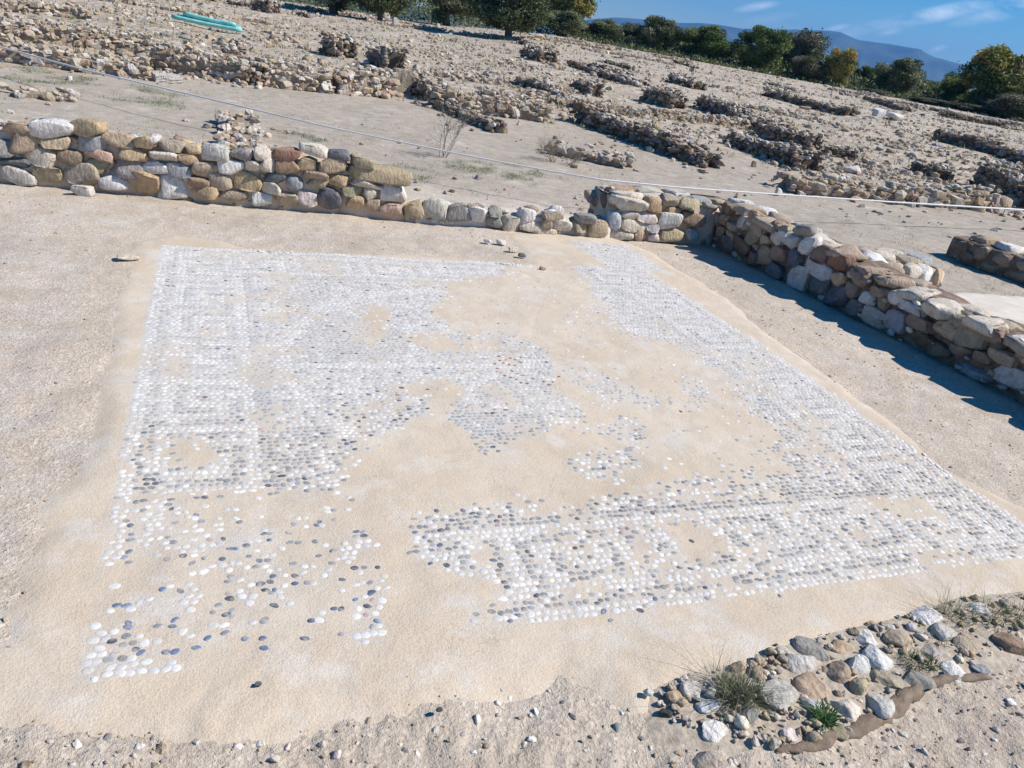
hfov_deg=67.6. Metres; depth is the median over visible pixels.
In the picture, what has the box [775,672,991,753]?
clay rim
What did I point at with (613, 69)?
ruin wall
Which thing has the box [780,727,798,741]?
fieldstone
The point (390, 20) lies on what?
ruin wall
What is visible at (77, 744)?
stone chips
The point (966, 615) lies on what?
grass tuft
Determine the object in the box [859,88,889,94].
bush
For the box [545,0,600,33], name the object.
bushy tree
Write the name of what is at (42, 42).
fieldstone
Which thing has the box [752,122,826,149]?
ruin wall
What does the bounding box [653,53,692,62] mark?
ruin wall
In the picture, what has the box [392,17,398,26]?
standing stone
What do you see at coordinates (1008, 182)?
ruin wall
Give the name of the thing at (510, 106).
ruin wall
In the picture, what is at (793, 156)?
ruin wall
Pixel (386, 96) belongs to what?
fieldstone
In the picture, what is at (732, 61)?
scrub
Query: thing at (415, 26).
ruin wall
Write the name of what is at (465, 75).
ruin wall
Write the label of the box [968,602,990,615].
fieldstone
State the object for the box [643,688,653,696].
stone
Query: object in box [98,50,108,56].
fieldstone
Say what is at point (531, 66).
fieldstone
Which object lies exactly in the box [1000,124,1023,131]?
ruin wall
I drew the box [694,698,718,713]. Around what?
fieldstone
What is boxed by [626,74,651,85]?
ruin wall
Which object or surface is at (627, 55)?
ruin wall
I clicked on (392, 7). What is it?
olive tree
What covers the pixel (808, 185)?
ruin wall
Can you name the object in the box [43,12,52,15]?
fieldstone
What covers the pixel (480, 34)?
ruin wall
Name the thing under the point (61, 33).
ruin wall
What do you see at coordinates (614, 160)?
ruin wall
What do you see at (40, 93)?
ruin wall
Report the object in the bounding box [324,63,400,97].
ruin wall
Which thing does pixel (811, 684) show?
fieldstone
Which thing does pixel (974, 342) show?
stone wall
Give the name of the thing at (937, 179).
fieldstone
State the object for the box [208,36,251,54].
ruin wall
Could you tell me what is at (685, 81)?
ruin wall
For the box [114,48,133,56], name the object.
fieldstone
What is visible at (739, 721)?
rubble
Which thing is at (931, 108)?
ruin wall
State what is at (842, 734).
fieldstone
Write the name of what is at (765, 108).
ruin wall
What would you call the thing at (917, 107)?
ruin wall
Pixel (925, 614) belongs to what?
fieldstone
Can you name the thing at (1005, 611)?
weed
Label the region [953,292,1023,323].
plaster floor
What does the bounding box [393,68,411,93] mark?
squared block
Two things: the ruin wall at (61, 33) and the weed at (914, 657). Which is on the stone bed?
the weed at (914, 657)
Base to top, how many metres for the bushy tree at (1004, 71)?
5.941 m
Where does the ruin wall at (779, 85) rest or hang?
on the ground at (40, 462)
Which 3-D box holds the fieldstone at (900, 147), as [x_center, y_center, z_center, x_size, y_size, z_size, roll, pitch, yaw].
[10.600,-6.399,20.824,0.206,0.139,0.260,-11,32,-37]
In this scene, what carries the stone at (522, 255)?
on the ground at (40, 462)
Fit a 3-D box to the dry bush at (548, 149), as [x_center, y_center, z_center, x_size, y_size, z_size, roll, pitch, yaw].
[0.535,-3.308,10.646,0.575,0.418,0.604,10,25,1]
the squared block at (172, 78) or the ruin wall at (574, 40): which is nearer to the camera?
the squared block at (172, 78)
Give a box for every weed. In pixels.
[890,645,953,678]
[921,622,953,648]
[980,591,1023,632]
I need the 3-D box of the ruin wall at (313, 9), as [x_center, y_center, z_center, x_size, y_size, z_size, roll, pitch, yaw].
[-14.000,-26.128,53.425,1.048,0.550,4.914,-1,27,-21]
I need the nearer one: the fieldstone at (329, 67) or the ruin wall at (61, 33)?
the ruin wall at (61, 33)
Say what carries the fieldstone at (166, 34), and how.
on the ground at (40, 462)
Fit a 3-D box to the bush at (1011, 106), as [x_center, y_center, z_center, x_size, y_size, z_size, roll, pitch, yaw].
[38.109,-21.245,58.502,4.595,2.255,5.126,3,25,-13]
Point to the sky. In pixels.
(949, 30)
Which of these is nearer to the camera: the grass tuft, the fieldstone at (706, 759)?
the fieldstone at (706, 759)
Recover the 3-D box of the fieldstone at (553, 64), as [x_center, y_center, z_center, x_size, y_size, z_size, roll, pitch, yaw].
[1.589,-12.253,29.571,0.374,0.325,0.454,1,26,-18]
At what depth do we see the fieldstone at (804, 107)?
32.13 m
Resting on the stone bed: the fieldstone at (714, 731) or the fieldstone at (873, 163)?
the fieldstone at (714, 731)
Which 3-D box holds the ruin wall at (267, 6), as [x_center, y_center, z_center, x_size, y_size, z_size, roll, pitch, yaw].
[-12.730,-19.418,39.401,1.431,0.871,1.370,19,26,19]
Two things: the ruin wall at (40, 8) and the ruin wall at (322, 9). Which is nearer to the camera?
the ruin wall at (40, 8)
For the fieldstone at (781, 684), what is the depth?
2.16 m
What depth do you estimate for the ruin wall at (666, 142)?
13.78 m
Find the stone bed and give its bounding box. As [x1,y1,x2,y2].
[644,591,1023,756]
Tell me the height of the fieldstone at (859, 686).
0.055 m
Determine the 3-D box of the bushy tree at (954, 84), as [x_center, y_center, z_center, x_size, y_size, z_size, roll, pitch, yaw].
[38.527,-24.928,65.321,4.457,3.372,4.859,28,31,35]
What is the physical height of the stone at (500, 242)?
0.045 m
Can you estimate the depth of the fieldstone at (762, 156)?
15.03 m
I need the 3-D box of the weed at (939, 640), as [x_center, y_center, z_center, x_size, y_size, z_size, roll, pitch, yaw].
[1.428,0.839,2.543,0.171,0.028,0.131,-1,27,-21]
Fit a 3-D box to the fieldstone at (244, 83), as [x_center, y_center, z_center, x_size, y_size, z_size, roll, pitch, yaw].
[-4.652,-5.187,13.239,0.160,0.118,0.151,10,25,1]
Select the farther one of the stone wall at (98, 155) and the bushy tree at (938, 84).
the bushy tree at (938, 84)
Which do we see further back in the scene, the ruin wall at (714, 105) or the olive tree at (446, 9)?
the olive tree at (446, 9)
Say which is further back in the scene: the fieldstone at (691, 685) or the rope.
the rope
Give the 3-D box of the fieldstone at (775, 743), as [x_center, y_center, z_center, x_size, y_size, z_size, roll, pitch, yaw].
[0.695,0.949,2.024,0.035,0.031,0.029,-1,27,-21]
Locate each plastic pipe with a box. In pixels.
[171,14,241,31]
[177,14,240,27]
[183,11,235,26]
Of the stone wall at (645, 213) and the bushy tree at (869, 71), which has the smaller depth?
the stone wall at (645, 213)
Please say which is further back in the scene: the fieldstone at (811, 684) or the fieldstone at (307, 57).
the fieldstone at (307, 57)
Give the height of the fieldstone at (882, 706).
0.055 m
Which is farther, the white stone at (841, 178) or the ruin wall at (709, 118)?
the ruin wall at (709, 118)
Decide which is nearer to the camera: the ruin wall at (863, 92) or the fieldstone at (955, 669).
the fieldstone at (955, 669)
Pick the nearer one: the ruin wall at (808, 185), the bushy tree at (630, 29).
the ruin wall at (808, 185)
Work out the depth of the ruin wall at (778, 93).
32.92 m
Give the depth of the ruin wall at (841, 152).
17.48 m
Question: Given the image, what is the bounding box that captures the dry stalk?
[651,624,776,704]
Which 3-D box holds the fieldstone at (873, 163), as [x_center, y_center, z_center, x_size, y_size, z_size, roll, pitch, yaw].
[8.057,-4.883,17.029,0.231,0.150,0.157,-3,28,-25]
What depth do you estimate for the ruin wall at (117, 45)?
15.34 m
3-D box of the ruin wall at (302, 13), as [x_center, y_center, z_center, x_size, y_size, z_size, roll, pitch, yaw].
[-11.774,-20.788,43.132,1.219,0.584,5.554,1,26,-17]
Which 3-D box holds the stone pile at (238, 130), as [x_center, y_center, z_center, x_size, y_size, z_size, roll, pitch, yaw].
[-2.829,-2.491,8.112,1.311,0.467,3.766,-1,27,-21]
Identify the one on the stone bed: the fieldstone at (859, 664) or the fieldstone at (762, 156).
the fieldstone at (859, 664)
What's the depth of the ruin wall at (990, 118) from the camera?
48.81 m
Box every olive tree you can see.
[313,0,359,14]
[355,0,412,20]
[429,0,479,25]
[461,0,557,35]
[539,9,588,36]
[581,19,622,43]
[636,15,684,52]
[874,57,926,96]
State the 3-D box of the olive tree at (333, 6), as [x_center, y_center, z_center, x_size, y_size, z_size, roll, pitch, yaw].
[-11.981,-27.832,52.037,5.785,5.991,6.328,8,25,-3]
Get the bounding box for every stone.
[70,185,95,196]
[254,681,261,686]
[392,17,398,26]
[436,707,442,711]
[496,239,505,244]
[508,247,517,251]
[518,252,525,257]
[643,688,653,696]
[775,188,781,193]
[838,176,845,183]
[872,108,885,118]
[885,111,903,120]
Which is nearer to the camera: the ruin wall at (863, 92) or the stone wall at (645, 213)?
the stone wall at (645, 213)
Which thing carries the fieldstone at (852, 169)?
on the ground at (40, 462)
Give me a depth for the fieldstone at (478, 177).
8.71 m
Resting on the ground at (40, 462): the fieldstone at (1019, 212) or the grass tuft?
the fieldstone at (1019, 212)
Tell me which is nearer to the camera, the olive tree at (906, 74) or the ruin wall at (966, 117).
the ruin wall at (966, 117)
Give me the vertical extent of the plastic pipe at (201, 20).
0.206 m
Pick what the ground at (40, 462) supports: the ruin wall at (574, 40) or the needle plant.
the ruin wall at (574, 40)
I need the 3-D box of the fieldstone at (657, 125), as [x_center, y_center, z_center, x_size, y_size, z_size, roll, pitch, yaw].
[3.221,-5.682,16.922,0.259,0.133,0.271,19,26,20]
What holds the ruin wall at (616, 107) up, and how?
on the ground at (40, 462)
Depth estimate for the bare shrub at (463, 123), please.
9.50 m
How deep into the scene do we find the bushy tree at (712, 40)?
68.58 m
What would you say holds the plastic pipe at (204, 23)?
on the rubble at (902, 172)
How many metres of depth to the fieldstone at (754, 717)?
2.10 m
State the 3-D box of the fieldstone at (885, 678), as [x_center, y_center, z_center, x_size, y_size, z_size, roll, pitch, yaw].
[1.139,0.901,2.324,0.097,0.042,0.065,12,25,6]
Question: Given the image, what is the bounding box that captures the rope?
[0,46,1023,210]
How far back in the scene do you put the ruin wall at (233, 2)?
42.59 m
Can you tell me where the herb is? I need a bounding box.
[803,697,851,733]
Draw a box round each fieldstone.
[37,39,48,44]
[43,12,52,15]
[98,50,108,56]
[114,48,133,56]
[116,22,124,25]
[135,53,145,56]
[160,31,170,37]
[178,34,190,39]
[218,37,229,41]
[239,81,247,85]
[302,56,314,59]
[320,66,332,70]
[381,93,390,99]
[395,92,403,96]
[474,174,483,179]
[528,65,540,69]
[548,62,557,68]
[558,112,566,116]
[646,146,654,152]
[652,124,662,128]
[658,708,672,717]
[666,690,682,703]
[679,680,701,698]
[692,751,717,767]
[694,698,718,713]
[702,719,728,742]
[721,672,744,684]
[737,704,757,723]
[755,679,799,710]
[760,154,767,158]
[769,737,781,749]
[770,160,778,165]
[775,646,789,655]
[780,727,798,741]
[785,653,816,673]
[792,636,830,661]
[792,672,829,698]
[799,106,810,109]
[800,699,821,710]
[821,665,827,672]
[822,173,838,181]
[826,660,850,683]
[827,722,848,740]
[830,699,860,722]
[831,639,853,653]
[841,126,849,131]
[841,165,860,173]
[848,654,870,674]
[849,678,869,695]
[854,629,877,645]
[862,158,870,163]
[862,643,892,670]
[864,621,876,627]
[867,692,894,718]
[869,161,878,165]
[870,669,902,688]
[882,630,912,647]
[896,655,920,670]
[897,146,906,150]
[903,669,936,689]
[909,605,942,624]
[910,152,917,158]
[914,171,922,175]
[920,643,942,660]
[930,622,957,640]
[933,177,941,182]
[939,660,965,682]
[952,635,977,650]
[968,208,985,212]
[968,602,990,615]
[970,664,990,674]
[992,632,1023,655]
[999,195,1012,207]
[1009,197,1021,206]
[1013,210,1023,214]
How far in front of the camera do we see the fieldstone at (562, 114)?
16.10 m
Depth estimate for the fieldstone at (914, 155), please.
19.63 m
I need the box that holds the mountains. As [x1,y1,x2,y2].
[357,6,976,99]
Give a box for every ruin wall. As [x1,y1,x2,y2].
[0,0,93,20]
[0,17,158,54]
[0,37,150,80]
[0,81,80,104]
[94,36,313,73]
[100,0,271,24]
[145,40,260,85]
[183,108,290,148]
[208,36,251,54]
[219,0,240,5]
[240,0,250,6]
[249,0,281,13]
[251,57,335,92]
[282,3,363,17]
[291,9,313,17]
[304,5,321,12]
[318,31,365,57]
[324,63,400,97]
[347,44,408,71]
[352,60,578,92]
[365,19,446,31]
[370,16,412,24]
[411,71,449,99]
[424,85,554,122]
[428,97,507,133]
[459,30,523,39]
[474,85,658,118]
[511,40,553,51]
[513,76,626,119]
[519,43,559,63]
[523,34,613,50]
[536,34,614,47]
[544,136,636,167]
[566,59,642,86]
[569,78,604,97]
[569,99,735,168]
[581,46,673,64]
[583,62,633,75]
[597,59,636,70]
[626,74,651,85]
[638,84,688,108]
[646,105,754,126]
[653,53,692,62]
[665,71,707,89]
[673,59,699,68]
[693,93,791,130]
[722,131,826,170]
[743,103,823,121]
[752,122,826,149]
[760,86,860,115]
[763,81,805,91]
[772,169,906,204]
[821,141,859,159]
[827,87,882,97]
[844,92,907,102]
[862,95,912,112]
[884,180,1002,214]
[895,100,943,111]
[909,105,929,110]
[910,158,955,180]
[932,127,1023,164]
[938,108,1018,126]
[948,157,1023,206]
[974,115,1023,123]
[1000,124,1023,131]
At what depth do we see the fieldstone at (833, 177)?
13.48 m
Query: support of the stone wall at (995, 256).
on the ground at (40, 462)
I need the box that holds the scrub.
[275,0,1023,120]
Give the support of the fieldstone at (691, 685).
on the stone bed
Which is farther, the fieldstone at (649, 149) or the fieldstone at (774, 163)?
the fieldstone at (774, 163)
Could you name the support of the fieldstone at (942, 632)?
on the stone bed
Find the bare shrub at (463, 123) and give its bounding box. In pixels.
[422,95,493,157]
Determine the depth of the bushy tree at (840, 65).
64.77 m
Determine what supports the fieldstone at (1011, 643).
on the stone bed
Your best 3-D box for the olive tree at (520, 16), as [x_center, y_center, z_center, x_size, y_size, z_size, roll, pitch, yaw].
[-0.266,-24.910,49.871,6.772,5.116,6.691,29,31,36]
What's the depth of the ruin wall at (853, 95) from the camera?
51.09 m
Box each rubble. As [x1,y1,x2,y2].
[0,0,1023,237]
[657,594,1023,746]
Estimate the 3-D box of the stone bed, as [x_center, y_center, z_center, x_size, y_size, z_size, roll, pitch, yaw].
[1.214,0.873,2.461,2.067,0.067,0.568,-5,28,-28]
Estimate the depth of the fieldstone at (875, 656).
2.37 m
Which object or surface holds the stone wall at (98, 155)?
on the ground at (40, 462)
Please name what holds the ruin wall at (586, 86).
on the ground at (40, 462)
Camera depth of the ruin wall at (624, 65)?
38.45 m
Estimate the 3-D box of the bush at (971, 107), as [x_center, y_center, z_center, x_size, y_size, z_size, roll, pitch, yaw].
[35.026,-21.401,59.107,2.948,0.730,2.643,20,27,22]
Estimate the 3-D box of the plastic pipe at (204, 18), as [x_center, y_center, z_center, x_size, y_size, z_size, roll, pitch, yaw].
[-9.670,-11.679,24.493,1.629,0.215,0.124,8,25,-4]
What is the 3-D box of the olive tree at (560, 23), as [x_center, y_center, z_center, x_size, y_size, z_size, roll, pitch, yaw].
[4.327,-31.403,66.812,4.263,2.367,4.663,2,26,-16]
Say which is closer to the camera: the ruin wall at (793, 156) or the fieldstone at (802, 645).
the fieldstone at (802, 645)
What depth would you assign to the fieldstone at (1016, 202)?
14.15 m
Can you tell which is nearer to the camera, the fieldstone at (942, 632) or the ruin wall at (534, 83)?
the fieldstone at (942, 632)
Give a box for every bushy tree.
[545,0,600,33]
[618,22,642,49]
[678,24,734,63]
[728,24,794,72]
[774,27,831,77]
[790,54,827,82]
[823,46,861,85]
[850,64,881,90]
[914,79,943,97]
[939,71,978,102]
[957,41,1023,115]
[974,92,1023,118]
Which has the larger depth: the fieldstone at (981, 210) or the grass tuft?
the fieldstone at (981, 210)
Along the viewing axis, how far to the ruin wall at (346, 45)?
22.24 m
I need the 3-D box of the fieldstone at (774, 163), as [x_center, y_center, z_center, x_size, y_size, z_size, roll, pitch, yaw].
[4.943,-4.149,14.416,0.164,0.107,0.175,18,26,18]
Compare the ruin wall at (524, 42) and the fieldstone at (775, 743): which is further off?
the ruin wall at (524, 42)
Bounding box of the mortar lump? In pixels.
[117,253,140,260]
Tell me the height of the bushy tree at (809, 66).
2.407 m
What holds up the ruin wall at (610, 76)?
on the ground at (40, 462)
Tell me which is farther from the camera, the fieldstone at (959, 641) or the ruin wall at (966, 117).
the ruin wall at (966, 117)
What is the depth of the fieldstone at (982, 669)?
2.42 m
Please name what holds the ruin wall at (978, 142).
on the ground at (40, 462)
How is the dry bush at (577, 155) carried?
on the ground at (40, 462)
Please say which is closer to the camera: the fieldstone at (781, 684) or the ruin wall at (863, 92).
the fieldstone at (781, 684)
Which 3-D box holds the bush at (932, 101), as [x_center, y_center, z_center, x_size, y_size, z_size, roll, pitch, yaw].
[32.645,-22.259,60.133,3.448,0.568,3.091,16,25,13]
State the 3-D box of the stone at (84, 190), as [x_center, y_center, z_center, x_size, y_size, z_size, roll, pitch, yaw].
[-3.191,-1.437,5.691,0.164,0.089,0.101,5,25,-9]
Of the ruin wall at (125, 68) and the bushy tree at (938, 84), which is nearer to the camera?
the ruin wall at (125, 68)
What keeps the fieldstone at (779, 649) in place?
on the stone bed
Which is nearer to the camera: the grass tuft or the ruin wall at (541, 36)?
the grass tuft
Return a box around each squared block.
[150,70,183,84]
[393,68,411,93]
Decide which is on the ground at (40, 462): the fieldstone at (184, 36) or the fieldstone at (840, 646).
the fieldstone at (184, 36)
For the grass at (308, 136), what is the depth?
20.19 m
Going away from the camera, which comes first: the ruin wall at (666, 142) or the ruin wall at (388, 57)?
the ruin wall at (666, 142)
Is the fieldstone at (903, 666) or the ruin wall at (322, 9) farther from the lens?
the ruin wall at (322, 9)
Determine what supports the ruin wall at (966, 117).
on the ground at (40, 462)
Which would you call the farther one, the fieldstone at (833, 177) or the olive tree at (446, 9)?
the olive tree at (446, 9)
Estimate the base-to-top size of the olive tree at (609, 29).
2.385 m
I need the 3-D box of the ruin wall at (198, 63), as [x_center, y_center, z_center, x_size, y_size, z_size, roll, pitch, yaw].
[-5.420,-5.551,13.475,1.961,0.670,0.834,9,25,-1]
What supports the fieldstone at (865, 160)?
on the ground at (40, 462)
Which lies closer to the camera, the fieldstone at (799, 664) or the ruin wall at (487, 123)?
the fieldstone at (799, 664)
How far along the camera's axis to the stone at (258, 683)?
1.94 m
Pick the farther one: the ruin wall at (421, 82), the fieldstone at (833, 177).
the ruin wall at (421, 82)
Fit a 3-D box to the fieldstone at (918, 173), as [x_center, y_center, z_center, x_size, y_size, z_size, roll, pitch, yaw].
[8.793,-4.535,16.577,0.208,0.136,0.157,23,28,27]
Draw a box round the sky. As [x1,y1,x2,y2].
[402,0,1023,68]
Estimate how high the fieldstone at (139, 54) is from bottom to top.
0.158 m
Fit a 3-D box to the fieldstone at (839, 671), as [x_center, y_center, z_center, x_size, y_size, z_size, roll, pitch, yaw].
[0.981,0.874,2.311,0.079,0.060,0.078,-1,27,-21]
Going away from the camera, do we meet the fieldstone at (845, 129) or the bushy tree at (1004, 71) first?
the fieldstone at (845, 129)
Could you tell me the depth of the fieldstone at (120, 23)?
19.68 m
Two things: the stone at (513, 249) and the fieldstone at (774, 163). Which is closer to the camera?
the stone at (513, 249)
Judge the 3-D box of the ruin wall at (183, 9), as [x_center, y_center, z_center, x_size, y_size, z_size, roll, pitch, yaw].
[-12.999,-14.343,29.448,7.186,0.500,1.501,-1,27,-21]
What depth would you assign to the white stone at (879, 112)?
33.34 m
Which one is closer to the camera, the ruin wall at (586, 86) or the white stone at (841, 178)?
the white stone at (841, 178)
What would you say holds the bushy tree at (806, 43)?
on the ground at (40, 462)
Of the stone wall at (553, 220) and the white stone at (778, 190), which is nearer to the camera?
the stone wall at (553, 220)
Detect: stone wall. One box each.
[0,118,424,220]
[405,198,610,238]
[584,185,718,245]
[690,193,1023,405]
[857,246,943,287]
[945,234,1023,283]
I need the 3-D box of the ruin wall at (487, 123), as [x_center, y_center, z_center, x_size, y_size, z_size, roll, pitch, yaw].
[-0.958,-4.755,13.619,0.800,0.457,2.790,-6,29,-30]
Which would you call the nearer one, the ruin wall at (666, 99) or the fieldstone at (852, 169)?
the fieldstone at (852, 169)
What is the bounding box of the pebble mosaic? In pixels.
[0,234,1023,743]
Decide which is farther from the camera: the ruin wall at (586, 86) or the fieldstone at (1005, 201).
the ruin wall at (586, 86)
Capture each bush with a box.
[531,133,568,162]
[559,144,589,164]
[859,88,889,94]
[907,95,948,105]
[947,101,985,111]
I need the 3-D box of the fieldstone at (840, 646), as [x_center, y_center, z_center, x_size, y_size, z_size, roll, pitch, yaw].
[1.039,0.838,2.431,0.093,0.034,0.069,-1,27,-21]
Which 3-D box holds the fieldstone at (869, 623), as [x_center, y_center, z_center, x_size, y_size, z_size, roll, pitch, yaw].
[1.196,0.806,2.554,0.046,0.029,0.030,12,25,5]
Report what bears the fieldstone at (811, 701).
on the stone bed
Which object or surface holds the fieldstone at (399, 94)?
on the ground at (40, 462)
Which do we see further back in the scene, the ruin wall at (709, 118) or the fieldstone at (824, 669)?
the ruin wall at (709, 118)
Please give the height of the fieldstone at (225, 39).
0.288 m
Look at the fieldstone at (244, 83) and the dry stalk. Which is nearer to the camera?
the dry stalk
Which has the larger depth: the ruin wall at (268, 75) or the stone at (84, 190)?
the ruin wall at (268, 75)
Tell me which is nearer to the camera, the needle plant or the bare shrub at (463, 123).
the needle plant
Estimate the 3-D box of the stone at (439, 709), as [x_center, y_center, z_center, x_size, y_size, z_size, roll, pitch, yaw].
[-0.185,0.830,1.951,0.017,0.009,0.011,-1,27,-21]
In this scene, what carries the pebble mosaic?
on the ground at (40, 462)
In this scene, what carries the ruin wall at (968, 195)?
on the ground at (40, 462)
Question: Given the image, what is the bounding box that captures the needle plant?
[654,639,844,729]
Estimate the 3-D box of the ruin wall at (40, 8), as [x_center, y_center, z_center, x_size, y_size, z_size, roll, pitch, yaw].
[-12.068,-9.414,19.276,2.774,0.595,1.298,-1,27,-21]
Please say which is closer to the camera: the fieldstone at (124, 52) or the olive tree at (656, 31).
the fieldstone at (124, 52)
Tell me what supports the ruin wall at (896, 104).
on the ground at (40, 462)
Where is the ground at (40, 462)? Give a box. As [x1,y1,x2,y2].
[0,0,1023,767]
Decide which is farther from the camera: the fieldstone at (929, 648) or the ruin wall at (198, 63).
the ruin wall at (198, 63)
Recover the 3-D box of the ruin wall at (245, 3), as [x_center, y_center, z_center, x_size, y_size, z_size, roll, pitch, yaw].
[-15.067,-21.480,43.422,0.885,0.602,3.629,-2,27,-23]
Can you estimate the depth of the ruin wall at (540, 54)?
32.86 m
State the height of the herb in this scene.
0.033 m
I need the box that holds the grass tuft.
[891,571,1022,650]
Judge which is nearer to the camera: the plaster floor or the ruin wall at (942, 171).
the plaster floor
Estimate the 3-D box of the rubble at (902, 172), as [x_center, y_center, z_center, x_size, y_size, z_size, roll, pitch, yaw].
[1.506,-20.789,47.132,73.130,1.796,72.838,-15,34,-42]
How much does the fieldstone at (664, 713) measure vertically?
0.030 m
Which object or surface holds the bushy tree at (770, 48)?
on the ground at (40, 462)
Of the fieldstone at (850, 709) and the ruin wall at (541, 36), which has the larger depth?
the ruin wall at (541, 36)
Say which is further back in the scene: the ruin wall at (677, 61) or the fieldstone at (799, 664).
the ruin wall at (677, 61)
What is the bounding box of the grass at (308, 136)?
[0,0,1023,295]
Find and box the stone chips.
[15,687,1019,767]
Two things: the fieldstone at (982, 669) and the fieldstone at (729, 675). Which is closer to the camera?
the fieldstone at (729, 675)
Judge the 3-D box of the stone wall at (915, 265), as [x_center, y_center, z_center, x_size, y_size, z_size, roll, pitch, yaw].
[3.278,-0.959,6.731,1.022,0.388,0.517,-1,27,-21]
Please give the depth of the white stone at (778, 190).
11.06 m
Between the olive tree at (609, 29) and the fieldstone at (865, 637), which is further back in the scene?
the olive tree at (609, 29)
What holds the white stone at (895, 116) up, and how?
on the ground at (40, 462)
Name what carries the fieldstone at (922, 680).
on the stone bed
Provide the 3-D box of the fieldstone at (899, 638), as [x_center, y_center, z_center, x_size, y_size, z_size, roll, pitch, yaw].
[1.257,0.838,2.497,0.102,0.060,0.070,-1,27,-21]
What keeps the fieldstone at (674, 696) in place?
on the stone bed

